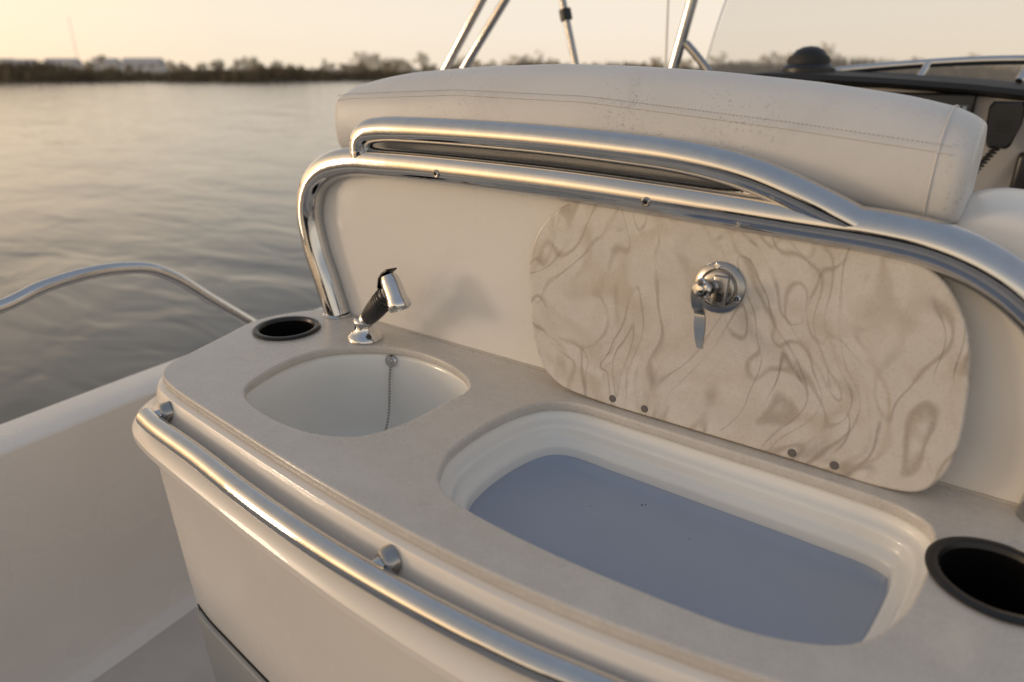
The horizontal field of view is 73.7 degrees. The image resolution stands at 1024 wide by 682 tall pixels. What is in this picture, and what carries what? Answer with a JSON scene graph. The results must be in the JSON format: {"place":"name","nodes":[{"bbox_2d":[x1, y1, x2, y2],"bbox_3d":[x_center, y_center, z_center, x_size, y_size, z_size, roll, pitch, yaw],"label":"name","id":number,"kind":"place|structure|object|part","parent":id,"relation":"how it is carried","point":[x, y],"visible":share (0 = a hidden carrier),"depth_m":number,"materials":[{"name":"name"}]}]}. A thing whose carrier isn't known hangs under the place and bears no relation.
{"place":"outdoors","nodes":[
{"label":"outdoors","id":0,"kind":"place"},
{"bbox_2d":[0,80,375,424],"bbox_3d":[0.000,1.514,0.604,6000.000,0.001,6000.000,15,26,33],"label":"water","id":1,"kind":"structure","parent":0,"point":[197,182],"depth_m":8.15,"materials":[{"name":"grey liquid"}]},
{"bbox_2d":[0,308,322,681],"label":"boat hull","id":2,"kind":"object","parent":1,"relation":"on","point":[95,584],"visible":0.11,"depth_m":1.38,"materials":[{"name":"white plastic"}]},
{"bbox_2d":[0,262,255,324],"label":"side rail","id":3,"kind":"object","parent":2,"relation":"on","point":[22,296],"visible":0.78,"depth_m":1.34,"materials":[{"name":"silver metal"}]},
{"bbox_2d":[132,176,1023,681],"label":"wet bar console","id":4,"kind":"object","parent":2,"relation":"on","point":[272,606],"visible":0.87,"depth_m":0.70,"materials":[{"name":"plastic"}]},
{"bbox_3d":[-0.139,0.661,0.850,0.818,0.364,0.069,15,26,33],"label":"locker door","id":5,"kind":"part","parent":4,"relation":"part of","materials":[{"name":"white plastic"}]},
{"bbox_2d":[252,316,320,340],"bbox_3d":[-0.353,0.017,1.085,0.103,0.085,0.103,15,26,33],"label":"cup holder","id":6,"kind":"object","parent":4,"relation":"attached to","point":[285,328],"visible":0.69,"depth_m":1.10,"materials":[{"name":"black plastic"}]},
{"bbox_2d":[245,353,467,436],"bbox_3d":[-0.203,0.133,0.920,0.278,0.144,0.260,15,26,33],"label":"sink","id":7,"kind":"object","parent":4,"relation":"in","point":[342,395],"visible":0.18,"depth_m":1.01,"materials":[{"name":"white plastic"}]},
{"bbox_2d":[384,355,396,430],"bbox_3d":[-0.196,0.105,0.983,0.019,0.140,0.116,7,23,16],"label":"stopper chain","id":8,"kind":"object","parent":7,"relation":"attached to","point":[390,361],"visible":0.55,"depth_m":1.01,"materials":[{"name":"metal"}]},
{"bbox_2d":[347,268,410,344],"bbox_3d":[-0.191,-0.053,0.990,0.130,0.123,0.053,15,26,33],"label":"sink faucet","id":9,"kind":"object","parent":4,"relation":"on","point":[390,295],"visible":1,"depth_m":0.97,"materials":[{"name":"silver metal"}]},
{"bbox_2d":[136,401,628,681],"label":"front grab rail","id":10,"kind":"object","parent":4,"relation":"attached to","point":[379,578],"visible":1,"depth_m":0.59,"materials":[{"name":"silver metal"}]},
{"bbox_2d":[296,146,1023,520],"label":"tube frame","id":11,"kind":"object","parent":4,"relation":"on","point":[986,270],"visible":0.98,"depth_m":0.72,"materials":[{"name":"silver metal"}]},
{"bbox_2d":[349,116,865,226],"bbox_3d":[0.049,-0.207,0.804,0.689,0.093,0.039,15,26,33],"label":"grab handle","id":12,"kind":"object","parent":11,"relation":"attached to","point":[771,182],"visible":0.97,"depth_m":0.72,"materials":[{"name":"silver metal"}]},
{"bbox_2d":[440,410,930,645],"bbox_3d":[0.140,0.188,0.667,0.460,0.058,0.268,15,26,33],"label":"ice box","id":13,"kind":"object","parent":4,"relation":"in","point":[638,528],"visible":0.67,"depth_m":0.70,"materials":[{"name":"plastic"}]},
{"bbox_2d":[530,203,971,491],"bbox_3d":[0.204,-0.011,0.719,0.482,0.243,0.058,15,19,33],"label":"ice box lid","id":14,"kind":"object","parent":4,"relation":"on","point":[855,365],"visible":0.94,"depth_m":0.70,"materials":[{"name":"beige plastic"}]},
{"bbox_2d":[924,536,1023,625],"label":"cup holder","id":15,"kind":"object","parent":4,"relation":"in","point":[983,576],"visible":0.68,"depth_m":0.58,"materials":[{"name":"black plastic"}]},
{"bbox_2d":[746,71,1023,191],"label":"helm dashboard","id":16,"kind":"object","parent":2,"relation":"on","point":[1001,168],"visible":0.2,"depth_m":1.42,"materials":[{"name":"black plastic"}]},
{"bbox_2d":[780,46,835,71],"bbox_3d":[0.707,-0.667,1.627,0.124,0.066,0.124,15,26,33],"label":"deck compass","id":17,"kind":"object","parent":16,"relation":"on","point":[810,59],"visible":0.96,"depth_m":1.59,"materials":[{"name":"black plastic"}]},
{"bbox_2d":[706,0,1023,82],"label":"windshield","id":18,"kind":"object","parent":16,"relation":"on","point":[924,65],"visible":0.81,"depth_m":1.59,"materials":[{"name":"plastic"}]},
{"bbox_2d":[951,104,969,110],"bbox_3d":[0.922,-0.480,1.407,0.033,0.016,0.002,15,26,33],"label":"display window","id":19,"kind":"structure","parent":16,"relation":"in","point":[961,105],"depth_m":1.40,"materials":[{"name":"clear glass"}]},
{"bbox_2d":[978,101,1023,172],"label":"radio microphone","id":20,"kind":"object","parent":16,"relation":"attached to","point":[1004,120],"visible":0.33,"depth_m":1.34,"materials":[{"name":"black plastic"}]},
{"bbox_2d":[950,188,1023,258],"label":"seat","id":21,"kind":"object","parent":2,"relation":"on","point":[996,215],"visible":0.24,"depth_m":0.62,"materials":[{"name":"white leather"}]},
{"bbox_2d":[335,64,986,222],"bbox_3d":[0.108,-0.279,0.874,0.836,0.141,0.170,15,26,33],"label":"seat back cushion","id":22,"kind":"object","parent":21,"relation":"on","point":[895,152],"visible":0.84,"depth_m":0.71,"materials":[{"name":"beige leather"}]},
{"bbox_2d":[0,0,1023,68],"label":"sky","id":23,"kind":"structure","parent":0,"point":[189,32],"materials":[{"name":"beige"}]},
{"bbox_2d":[0,53,1023,81],"bbox_3d":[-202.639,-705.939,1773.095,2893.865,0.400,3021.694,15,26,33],"label":"marsh ground","id":24,"kind":"structure","parent":0,"point":[334,70],"depth_m":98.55,"materials":[{"name":"plant"}]},
{"bbox_2d":[0,58,13,62],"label":"farmhouse","id":25,"kind":"object","parent":24,"relation":"on","point":[9,59],"visible":0.06,"depth_m":415.09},
{"bbox_2d":[12,59,40,66],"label":"farmhouse","id":26,"kind":"object","parent":24,"relation":"on","point":[24,60],"visible":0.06,"depth_m":405.95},
{"bbox_2d":[43,58,82,69],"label":"farmhouse","id":27,"kind":"object","parent":24,"relation":"on","point":[75,62],"visible":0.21,"depth_m":395.99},
{"bbox_2d":[92,58,121,70],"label":"farmhouse","id":28,"kind":"object","parent":24,"relation":"on","point":[109,61],"visible":0.43,"depth_m":377.07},
{"bbox_2d":[120,58,166,70],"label":"farmhouse","id":29,"kind":"object","parent":24,"relation":"on","point":[151,64],"visible":0.78,"depth_m":367.78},
{"bbox_2d":[0,42,1023,70],"bbox_3d":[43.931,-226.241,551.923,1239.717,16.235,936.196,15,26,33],"label":"distant trees","id":30,"kind":"object","parent":24,"relation":"on","point":[370,61],"visible":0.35,"depth_m":387.98,"materials":[{"name":"brown plant"}]},
{"bbox_2d":[44,61,1016,73],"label":"shrub belt","id":31,"kind":"object","parent":24,"relation":"on","point":[361,66],"visible":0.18,"depth_m":171.17,"materials":[{"name":"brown plant"}]},
{"bbox_2d":[441,0,712,70],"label":"canopy frame","id":32,"kind":"object","parent":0,"point":[682,43],"visible":0.49,"depth_m":1.92,"materials":[{"name":"silver metal"}]},
{"bbox_2d":[664,0,668,67],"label":"radio antenna","id":33,"kind":"object","parent":32,"relation":"attached to","point":[666,38],"visible":0.38,"depth_m":1.76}
]}

